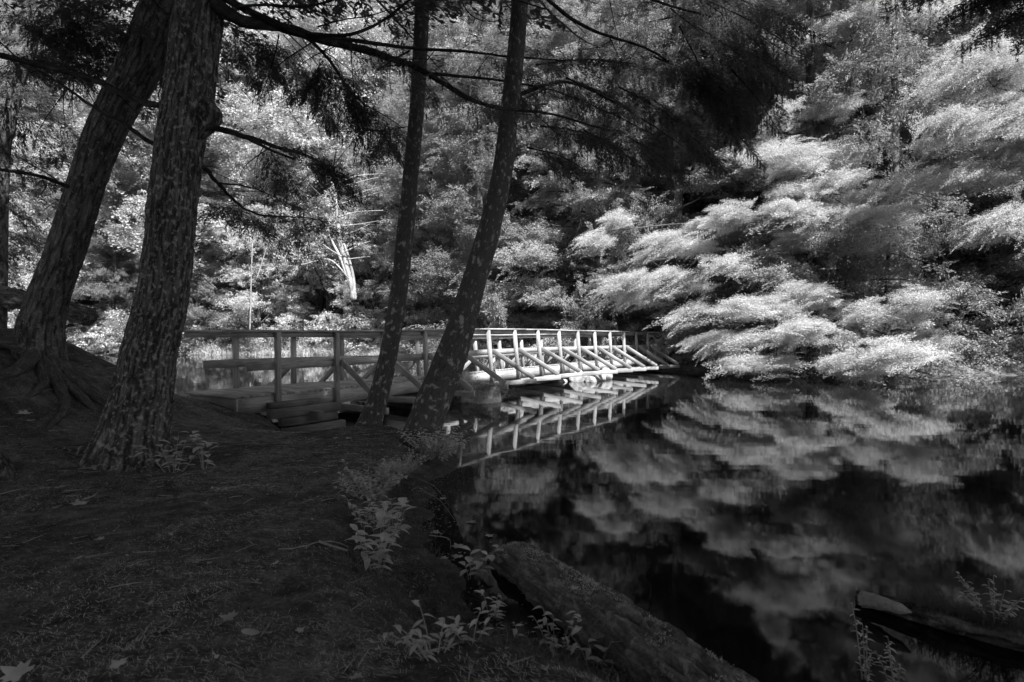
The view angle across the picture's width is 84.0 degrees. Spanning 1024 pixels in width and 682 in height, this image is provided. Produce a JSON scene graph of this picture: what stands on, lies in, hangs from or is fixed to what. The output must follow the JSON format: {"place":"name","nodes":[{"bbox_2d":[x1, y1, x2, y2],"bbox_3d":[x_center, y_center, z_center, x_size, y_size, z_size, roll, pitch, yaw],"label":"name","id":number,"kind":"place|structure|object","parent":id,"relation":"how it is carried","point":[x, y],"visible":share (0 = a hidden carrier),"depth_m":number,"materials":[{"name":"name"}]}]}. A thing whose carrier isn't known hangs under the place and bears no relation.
{"place":"outdoors","nodes":[
{"label":"outdoors","id":0,"kind":"place"},
{"bbox_2d":[0,0,877,127],"label":"sky","id":1,"kind":"structure","parent":0,"point":[372,3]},
{"bbox_2d":[0,288,1023,681],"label":"ground","id":2,"kind":"structure","parent":0,"point":[126,514],"depth_m":3.16,"materials":[{"name":"soil"}]},
{"bbox_2d":[0,452,13,480],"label":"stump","id":3,"kind":"object","parent":2,"relation":"on","point":[6,468],"visible":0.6,"depth_m":4.48,"materials":[{"name":"wood"}]},
{"bbox_2d":[0,658,34,681],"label":"fallen leaf","id":4,"kind":"object","parent":2,"relation":"on","point":[14,673],"visible":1,"depth_m":2.00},
{"bbox_2d":[8,147,51,283],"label":"broadleaf tree","id":5,"kind":"object","parent":2,"relation":"on","point":[43,238],"visible":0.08,"depth_m":45.38,"materials":[{"name":"grey plant"}]},
{"bbox_2d":[0,286,99,325],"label":"fallen log","id":6,"kind":"object","parent":2,"relation":"on","point":[12,297],"visible":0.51,"depth_m":8.68,"materials":[{"name":"grey plant"}]},
{"bbox_2d":[0,0,109,311],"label":"hemlock tree","id":7,"kind":"object","parent":2,"relation":"on","point":[32,105],"visible":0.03,"depth_m":55.13,"materials":[{"name":"grey plant"}]},
{"bbox_2d":[0,118,130,298],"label":"broadleaf tree","id":8,"kind":"object","parent":2,"relation":"on","point":[26,279],"visible":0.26,"depth_m":42.12,"materials":[{"name":"grey plant"}]},
{"bbox_2d":[0,0,132,327],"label":"thin tree","id":9,"kind":"object","parent":2,"relation":"on","point":[10,116],"visible":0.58,"depth_m":9.07,"materials":[{"name":"grey plant"}]},
{"bbox_2d":[11,6,154,334],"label":"hemlock tree","id":10,"kind":"object","parent":2,"relation":"on","point":[94,289],"visible":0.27,"depth_m":44.18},
{"bbox_2d":[66,319,125,352],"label":"shrub","id":11,"kind":"object","parent":2,"relation":"on","point":[81,339],"visible":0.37,"depth_m":41.95,"materials":[{"name":"grey plant"}]},
{"bbox_2d":[44,13,152,318],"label":"hemlock tree","id":12,"kind":"object","parent":2,"relation":"on","point":[93,254],"visible":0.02,"depth_m":53.11,"materials":[{"name":"grey plant"}]},
{"bbox_2d":[42,84,158,321],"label":"broadleaf tree","id":13,"kind":"object","parent":2,"relation":"on","point":[82,107],"visible":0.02,"depth_m":49.93,"materials":[{"name":"grey plant"}]},
{"bbox_2d":[76,304,130,353],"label":"shrub","id":14,"kind":"object","parent":2,"relation":"on","point":[119,314],"visible":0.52,"depth_m":42.25,"materials":[{"name":"white plant"}]},
{"bbox_2d":[87,328,124,353],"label":"shrub","id":15,"kind":"object","parent":2,"relation":"on","point":[117,345],"visible":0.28,"depth_m":41.36,"materials":[{"name":"grey plant"}]},
{"bbox_2d":[4,623,235,637],"bbox_3d":[-1.511,1.198,2.336,1.117,0.073,0.134,0,1,-4],"label":"surface root","id":16,"kind":"object","parent":2,"relation":"on","point":[12,627],"visible":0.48,"depth_m":2.31,"materials":[{"name":"grey plant"}]},
{"bbox_2d":[8,0,316,304],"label":"broadleaf tree","id":17,"kind":"object","parent":2,"relation":"on","point":[119,214],"visible":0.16,"depth_m":42.65,"materials":[{"name":"grey plant"}]},
{"bbox_2d":[133,431,219,472],"bbox_3d":[-2.846,0.967,4.843,0.477,0.331,0.521,0,1,0],"label":"seedling","id":18,"kind":"object","parent":2,"relation":"on","point":[172,455],"visible":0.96,"depth_m":4.89,"materials":[{"name":"grey plant"}]},
{"bbox_2d":[104,75,264,349],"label":"hemlock tree","id":19,"kind":"object","parent":2,"relation":"on","point":[199,290],"visible":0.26,"depth_m":43.95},
{"bbox_2d":[180,305,226,349],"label":"shrub","id":20,"kind":"object","parent":2,"relation":"on","point":[193,322],"visible":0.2,"depth_m":44.23,"materials":[{"name":"grey plant"}]},
{"bbox_2d":[190,431,216,469],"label":"seedling","id":21,"kind":"object","parent":2,"relation":"on","point":[201,452],"visible":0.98,"depth_m":4.97,"materials":[{"name":"grey plant"}]},
{"bbox_2d":[123,0,324,326],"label":"broadleaf tree","id":22,"kind":"object","parent":2,"relation":"on","point":[228,87],"visible":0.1,"depth_m":45.58,"materials":[{"name":"grey plant"}]},
{"bbox_2d":[192,126,320,326],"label":"broadleaf tree","id":23,"kind":"object","parent":2,"relation":"on","point":[266,288],"visible":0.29,"depth_m":45.63,"materials":[{"name":"grey plant"}]},
{"bbox_2d":[211,203,317,350],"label":"broadleaf tree","id":24,"kind":"object","parent":2,"relation":"on","point":[239,274],"visible":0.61,"depth_m":43.31,"materials":[{"name":"grey plant"}]},
{"bbox_2d":[193,0,373,327],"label":"hemlock tree","id":25,"kind":"object","parent":2,"relation":"on","point":[308,237],"visible":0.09,"depth_m":49.17,"materials":[{"name":"grey plant"}]},
{"bbox_2d":[0,0,568,427],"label":"leaning tree","id":26,"kind":"object","parent":2,"relation":"on","point":[36,341],"visible":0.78,"depth_m":6.37,"materials":[{"name":"grey plant"}]},
{"bbox_2d":[235,85,384,322],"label":"broadleaf tree","id":27,"kind":"object","parent":2,"relation":"on","point":[320,290],"visible":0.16,"depth_m":46.66,"materials":[{"name":"grey plant"}]},
{"bbox_2d":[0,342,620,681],"bbox_3d":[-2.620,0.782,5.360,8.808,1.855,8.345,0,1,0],"label":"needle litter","id":28,"kind":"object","parent":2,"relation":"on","point":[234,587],"visible":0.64,"depth_m":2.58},
{"bbox_2d":[280,419,345,432],"bbox_3d":[-3.071,1.355,8.843,0.120,0.130,1.100,0,1,34],"label":"crib timber","id":29,"kind":"object","parent":2,"relation":"on","point":[326,425],"visible":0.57,"depth_m":8.83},
{"bbox_2d":[278,411,337,426],"bbox_3d":[-3.204,1.223,8.993,0.120,0.130,1.020,0,1,34],"label":"crib timber","id":30,"kind":"object","parent":29,"relation":"on","point":[297,420],"visible":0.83,"depth_m":8.81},
{"bbox_2d":[266,402,341,418],"bbox_3d":[-3.231,1.084,8.930,0.120,0.130,1.280,0,1,34],"label":"crib timber","id":31,"kind":"object","parent":30,"relation":"on","point":[295,411],"visible":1,"depth_m":8.79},
{"bbox_2d":[215,0,426,327],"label":"broadleaf tree","id":32,"kind":"object","parent":2,"relation":"on","point":[289,132],"visible":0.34,"depth_m":43.56,"materials":[{"name":"grey plant"}]},
{"bbox_2d":[306,309,350,343],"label":"shrub","id":33,"kind":"object","parent":2,"relation":"on","point":[322,318],"visible":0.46,"depth_m":44.34,"materials":[{"name":"white plant"}]},
{"bbox_2d":[301,173,382,299],"bbox_3d":[-10.660,-6.523,35.830,5.206,7.913,0.530,0,1,0],"label":"dead tree","id":34,"kind":"object","parent":2,"relation":"on","point":[349,276],"visible":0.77,"depth_m":35.81,"materials":[{"name":"wood"}]},
{"bbox_2d":[0,0,699,472],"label":"tree","id":35,"kind":"object","parent":2,"relation":"on","point":[136,414],"visible":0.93,"depth_m":5.75,"materials":[{"name":"grey plant"}]},
{"bbox_2d":[326,309,383,354],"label":"shrub","id":36,"kind":"object","parent":2,"relation":"on","point":[358,318],"visible":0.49,"depth_m":41.77,"materials":[{"name":"grey plant"}]},
{"bbox_2d":[284,4,426,329],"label":"broadleaf tree","id":37,"kind":"object","parent":2,"relation":"on","point":[364,87],"visible":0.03,"depth_m":49.81,"materials":[{"name":"grey plant"}]},
{"bbox_2d":[340,491,388,526],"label":"waterside plant","id":38,"kind":"object","parent":2,"relation":"on","point":[371,517],"visible":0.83,"depth_m":3.94,"materials":[{"name":"grey plant"}]},
{"bbox_2d":[348,315,384,352],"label":"shrub","id":39,"kind":"object","parent":2,"relation":"on","point":[375,323],"visible":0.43,"depth_m":41.41,"materials":[{"name":"grey plant"}]},
{"bbox_2d":[332,456,407,501],"bbox_3d":[-1.116,1.098,4.469,0.597,0.319,0.594,0,1,-19],"label":"waterside plant","id":40,"kind":"object","parent":2,"relation":"on","point":[380,492],"visible":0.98,"depth_m":4.44,"materials":[{"name":"grey plant"}]},
{"bbox_2d":[314,162,426,327],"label":"broadleaf tree","id":41,"kind":"object","parent":2,"relation":"on","point":[373,295],"visible":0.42,"depth_m":42.93,"materials":[{"name":"grey plant"}]},
{"bbox_2d":[187,339,555,365],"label":"reeds","id":42,"kind":"object","parent":2,"relation":"on","point":[211,349],"visible":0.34,"depth_m":42.70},
{"bbox_2d":[344,502,402,575],"bbox_3d":[-0.757,1.157,3.252,0.332,0.377,0.407,0,1,-32],"label":"waterside plant","id":43,"kind":"object","parent":2,"relation":"on","point":[384,536],"visible":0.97,"depth_m":3.27,"materials":[{"name":"grey plant"}]},
{"bbox_2d":[369,497,415,537],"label":"waterside plant","id":44,"kind":"object","parent":2,"relation":"on","point":[402,501],"visible":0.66,"depth_m":4.18,"materials":[{"name":"grey plant"}]},
{"bbox_2d":[362,458,425,486],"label":"grass tuft","id":45,"kind":"object","parent":2,"relation":"on","point":[391,471],"visible":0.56,"depth_m":5.25,"materials":[{"name":"grey plant"}]},
{"bbox_2d":[329,10,466,269],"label":"broadleaf tree","id":46,"kind":"object","parent":2,"relation":"on","point":[376,101],"visible":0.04,"depth_m":49.75,"materials":[{"name":"grey plant"}]},
{"bbox_2d":[334,0,472,339],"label":"hemlock tree","id":47,"kind":"object","parent":2,"relation":"on","point":[384,105],"visible":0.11,"depth_m":48.31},
{"bbox_2d":[389,448,434,475],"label":"waterside bush","id":48,"kind":"object","parent":2,"relation":"on","point":[412,466],"visible":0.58,"depth_m":6.08,"materials":[{"name":"grey plant"}]},
{"bbox_2d":[322,0,509,427],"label":"slender tree","id":49,"kind":"object","parent":2,"relation":"on","point":[373,411],"visible":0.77,"depth_m":7.76,"materials":[{"name":"grey plant"}]},
{"bbox_2d":[352,53,487,327],"bbox_3d":[-5.832,-9.371,39.648,10.240,20.885,10.403,0,1,-2],"label":"broadleaf tree","id":50,"kind":"object","parent":2,"relation":"on","point":[401,101],"visible":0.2,"depth_m":37.86,"materials":[{"name":"grey plant"}]},
{"bbox_2d":[383,600,467,661],"bbox_3d":[-0.367,1.151,2.259,0.275,0.156,0.341,1,1,43],"label":"fern plant","id":51,"kind":"object","parent":2,"relation":"on","point":[420,642],"visible":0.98,"depth_m":2.21,"materials":[{"name":"grey plant"}]},
{"bbox_2d":[374,47,478,339],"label":"hemlock tree","id":52,"kind":"object","parent":2,"relation":"on","point":[419,308],"visible":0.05,"depth_m":44.47,"materials":[{"name":"grey plant"}]},
{"bbox_2d":[183,328,679,414],"bbox_3d":[0.790,0.537,17.956,4.077,1.822,20.914,0,1,35],"label":"footbridge","id":53,"kind":"object","parent":2,"relation":"on","point":[256,399],"visible":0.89,"depth_m":12.58,"materials":[{"name":"wood"}]},
{"bbox_2d":[266,397,320,408],"bbox_3d":[-3.790,1.082,9.921,0.120,0.100,1.000,0,1,34],"label":"crib timber","id":54,"kind":"object","parent":53,"relation":"attached to","point":[290,403],"visible":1,"depth_m":9.84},
{"bbox_2d":[373,5,494,264],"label":"broadleaf tree","id":55,"kind":"object","parent":2,"relation":"on","point":[464,38],"visible":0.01,"depth_m":52.54,"materials":[{"name":"grey plant"}]},
{"bbox_2d":[397,424,472,461],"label":"waterside bush","id":56,"kind":"object","parent":2,"relation":"on","point":[444,447],"visible":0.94,"depth_m":6.70,"materials":[{"name":"grey plant"}]},
{"bbox_2d":[389,78,530,272],"bbox_3d":[-3.004,-8.356,37.807,9.228,18.526,9.084,0,1,34],"label":"broadleaf tree","id":57,"kind":"object","parent":2,"relation":"on","point":[437,236],"visible":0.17,"depth_m":36.49,"materials":[{"name":"grey plant"}]},
{"bbox_2d":[435,605,503,643],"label":"fern plant","id":58,"kind":"object","parent":2,"relation":"on","point":[474,621],"visible":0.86,"depth_m":2.31,"materials":[{"name":"grey plant"}]},
{"bbox_2d":[456,545,503,580],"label":"waterside plant","id":59,"kind":"object","parent":2,"relation":"on","point":[491,557],"visible":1,"depth_m":3.53,"materials":[{"name":"grey plant"}]},
{"bbox_2d":[324,450,643,681],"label":"grass","id":60,"kind":"structure","parent":2,"relation":"on","point":[562,662],"depth_m":2.89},
{"bbox_2d":[376,0,600,364],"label":"hemlock tree","id":61,"kind":"object","parent":2,"relation":"on","point":[492,309],"visible":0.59,"depth_m":30.33,"materials":[{"name":"plant"}]},
{"bbox_2d":[474,589,506,618],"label":"sprig","id":62,"kind":"object","parent":2,"relation":"on","point":[498,602],"visible":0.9,"depth_m":3.06,"materials":[{"name":"grey plant"}]},
{"bbox_2d":[454,371,536,404],"bbox_3d":[-0.733,1.203,12.745,2.196,1.371,2.130,0,1,-32],"label":"mossy boulder","id":63,"kind":"object","parent":2,"relation":"on","point":[487,392],"visible":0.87,"depth_m":12.69,"materials":[{"name":"grey stone"}]},
{"bbox_2d":[472,315,533,359],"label":"shrub","id":64,"kind":"object","parent":2,"relation":"on","point":[495,324],"visible":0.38,"depth_m":29.72,"materials":[{"name":"grey plant"}]},
{"bbox_2d":[447,7,583,328],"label":"hemlock tree","id":65,"kind":"object","parent":2,"relation":"on","point":[497,75],"depth_m":40.34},
{"bbox_2d":[432,0,602,344],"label":"hemlock tree","id":66,"kind":"object","parent":2,"relation":"on","point":[551,213],"visible":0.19,"depth_m":33.47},
{"bbox_2d":[444,0,639,328],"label":"hemlock tree","id":67,"kind":"object","parent":2,"relation":"on","point":[542,100],"depth_m":42.86,"materials":[{"name":"grey plant"}]},
{"bbox_2d":[528,606,581,658],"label":"sprig","id":68,"kind":"object","parent":2,"relation":"on","point":[552,625],"visible":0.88,"depth_m":2.66,"materials":[{"name":"grey plant"}]},
{"bbox_2d":[481,0,675,365],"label":"hemlock tree","id":69,"kind":"object","parent":2,"relation":"on","point":[563,235],"visible":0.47,"depth_m":28.70,"materials":[{"name":"grey plant"}]},
{"bbox_2d":[566,315,621,357],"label":"shrub","id":70,"kind":"object","parent":2,"relation":"on","point":[592,323],"visible":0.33,"depth_m":27.37,"materials":[{"name":"grey plant"}]},
{"bbox_2d":[567,627,621,671],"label":"sprig","id":71,"kind":"object","parent":2,"relation":"on","point":[574,646],"visible":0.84,"depth_m":2.55,"materials":[{"name":"grey plant"}]},
{"bbox_2d":[530,0,687,338],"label":"hemlock tree","id":72,"kind":"object","parent":2,"relation":"on","point":[625,3],"visible":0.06,"depth_m":33.76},
{"bbox_2d":[543,0,687,230],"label":"hemlock tree","id":73,"kind":"object","parent":2,"relation":"on","point":[657,11],"visible":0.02,"depth_m":42.41,"materials":[{"name":"grey plant"}]},
{"bbox_2d":[401,0,833,450],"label":"bowed tree","id":74,"kind":"object","parent":2,"relation":"on","point":[432,401],"visible":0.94,"depth_m":8.56,"materials":[{"name":"grey plant"}]},
{"bbox_2d":[612,320,656,356],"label":"shrub","id":75,"kind":"object","parent":2,"relation":"on","point":[636,328],"visible":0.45,"depth_m":27.86,"materials":[{"name":"grey plant"}]},
{"bbox_2d":[618,0,701,348],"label":"dead tree","id":76,"kind":"object","parent":2,"relation":"on","point":[678,104],"visible":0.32,"depth_m":27.72,"materials":[{"name":"wood"}]},
{"bbox_2d":[643,331,692,362],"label":"shrub","id":77,"kind":"object","parent":2,"relation":"on","point":[667,344],"visible":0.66,"depth_m":25.44,"materials":[{"name":"grey plant"}]},
{"bbox_2d":[560,0,796,359],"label":"hemlock tree","id":78,"kind":"object","parent":2,"relation":"on","point":[632,30],"visible":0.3,"depth_m":26.33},
{"bbox_2d":[627,0,773,333],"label":"hemlock tree","id":79,"kind":"object","parent":2,"relation":"on","point":[699,203],"visible":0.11,"depth_m":29.26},
{"bbox_2d":[668,327,744,367],"bbox_3d":[8.667,0.391,24.853,3.525,2.278,3.755,0,1,-26],"label":"shrub","id":80,"kind":"object","parent":2,"relation":"on","point":[694,351],"visible":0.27,"depth_m":24.62,"materials":[{"name":"grey plant"}]},
{"bbox_2d":[567,0,857,381],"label":"sunlit hemlock","id":81,"kind":"object","parent":2,"relation":"on","point":[637,288],"visible":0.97,"depth_m":20.30,"materials":[{"name":"plant"}]},
{"bbox_2d":[658,0,884,333],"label":"hemlock tree","id":82,"kind":"object","parent":2,"relation":"on","point":[798,133],"visible":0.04,"depth_m":26.96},
{"bbox_2d":[724,0,931,345],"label":"spreading hemlock","id":83,"kind":"object","parent":2,"relation":"on","point":[795,197],"visible":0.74,"depth_m":20.20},
{"bbox_2d":[794,310,868,358],"bbox_3d":[13.393,-0.122,24.569,3.232,2.806,3.693,-1,1,-37],"label":"shrub","id":84,"kind":"object","parent":2,"relation":"on","point":[823,346],"visible":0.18,"depth_m":24.23,"materials":[{"name":"grey plant"}]},
{"bbox_2d":[646,0,1023,385],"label":"hemlock tree","id":85,"kind":"object","parent":2,"relation":"on","point":[874,287],"visible":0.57,"depth_m":20.62,"materials":[{"name":"plant"}]},
{"bbox_2d":[744,1,944,265],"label":"hemlock tree","id":86,"kind":"object","parent":2,"relation":"on","point":[862,109],"visible":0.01,"depth_m":30.00,"materials":[{"name":"grey plant"}]},
{"bbox_2d":[747,2,1019,336],"bbox_3d":[17.658,-13.680,27.637,12.774,28.428,12.364,1,1,38],"label":"hemlock tree","id":87,"kind":"object","parent":2,"relation":"on","point":[904,137],"visible":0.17,"depth_m":25.68,"materials":[{"name":"grey plant"}]},
{"bbox_2d":[804,0,990,386],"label":"dipping hemlock","id":88,"kind":"object","parent":2,"relation":"on","point":[869,363],"visible":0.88,"depth_m":17.65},
{"bbox_2d":[816,1,1017,326],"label":"hemlock tree","id":89,"kind":"object","parent":2,"relation":"on","point":[880,166],"visible":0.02,"depth_m":27.21,"materials":[{"name":"grey plant"}]},
{"bbox_2d":[871,313,966,346],"bbox_3d":[16.191,0.000,23.369,3.294,2.860,3.764,0,1,-16],"label":"shrub","id":90,"kind":"object","parent":2,"relation":"on","point":[929,323],"visible":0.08,"depth_m":22.88,"materials":[{"name":"grey plant"}]},
{"bbox_2d":[821,0,1023,64],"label":"overhanging tree","id":91,"kind":"object","parent":2,"relation":"on","point":[980,6],"visible":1,"depth_m":7.75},
{"bbox_2d":[826,0,1023,344],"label":"hemlock tree","id":92,"kind":"object","parent":2,"relation":"on","point":[991,279],"visible":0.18,"depth_m":24.18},
{"bbox_2d":[855,3,1023,252],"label":"edge hemlock","id":93,"kind":"object","parent":2,"relation":"on","point":[987,70],"visible":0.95,"depth_m":16.29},
{"bbox_2d":[916,312,982,348],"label":"shrub","id":94,"kind":"object","parent":2,"relation":"on","point":[946,326],"visible":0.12,"depth_m":23.71,"materials":[{"name":"grey plant"}]},
{"bbox_2d":[904,3,1023,325],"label":"hemlock tree","id":95,"kind":"object","parent":2,"relation":"on","point":[974,314],"visible":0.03,"depth_m":28.66,"materials":[{"name":"grey plant"}]},
{"bbox_2d":[930,328,1011,363],"bbox_3d":[18.352,0.361,23.323,3.238,1.964,3.040,0,1,35],"label":"shrub","id":96,"kind":"object","parent":2,"relation":"on","point":[966,344],"visible":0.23,"depth_m":22.52,"materials":[{"name":"grey plant"}]},
{"bbox_2d":[930,323,1023,373],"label":"shrub","id":97,"kind":"object","parent":2,"relation":"on","point":[980,353],"visible":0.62,"depth_m":21.89,"materials":[{"name":"grey plant"}]},
{"bbox_2d":[936,1,1023,318],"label":"hemlock tree","id":98,"kind":"object","parent":2,"relation":"on","point":[984,267],"visible":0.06,"depth_m":25.62,"materials":[{"name":"grey plant"}]},
{"bbox_2d":[953,315,1023,351],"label":"shrub","id":99,"kind":"object","parent":2,"relation":"on","point":[980,323],"visible":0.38,"depth_m":23.29,"materials":[{"name":"grey plant"}]},
{"bbox_2d":[956,181,1023,325],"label":"hemlock tree","id":100,"kind":"object","parent":2,"relation":"on","point":[1012,261],"visible":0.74,"depth_m":23.20,"materials":[{"name":"grey plant"}]},
{"bbox_2d":[966,322,1023,367],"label":"shrub","id":101,"kind":"object","parent":2,"relation":"on","point":[1018,353],"visible":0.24,"depth_m":22.46,"materials":[{"name":"grey plant"}]},
{"bbox_2d":[96,354,1023,681],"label":"water","id":102,"kind":"structure","parent":0,"point":[766,528],"depth_m":5.21,"materials":[{"name":"black liquid"}]},
{"bbox_2d":[487,540,758,681],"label":"mossy log","id":103,"kind":"object","parent":102,"relation":"in","point":[649,648],"visible":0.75,"depth_m":2.70,"materials":[{"name":"grey wood"}]},
{"bbox_2d":[850,603,876,681],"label":"water weed","id":104,"kind":"object","parent":102,"relation":"on","point":[866,677],"visible":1,"depth_m":2.53,"materials":[{"name":"grey plant"}]},
{"bbox_2d":[873,636,904,681],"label":"water weed","id":105,"kind":"object","parent":102,"relation":"on","point":[893,674],"visible":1,"depth_m":2.46,"materials":[{"name":"grey plant"}]},
{"bbox_2d":[855,590,1023,651],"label":"floating log","id":106,"kind":"object","parent":102,"relation":"on","point":[902,608],"visible":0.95,"depth_m":2.92,"materials":[{"name":"grey wood"}]},
{"bbox_2d":[893,581,1023,635],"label":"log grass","id":107,"kind":"structure","parent":106,"relation":"on","point":[946,606],"depth_m":2.90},
{"bbox_2d":[955,572,1023,623],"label":"log plant","id":108,"kind":"object","parent":106,"relation":"on","point":[1009,609],"visible":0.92,"depth_m":2.84,"materials":[{"name":"grey plant"}]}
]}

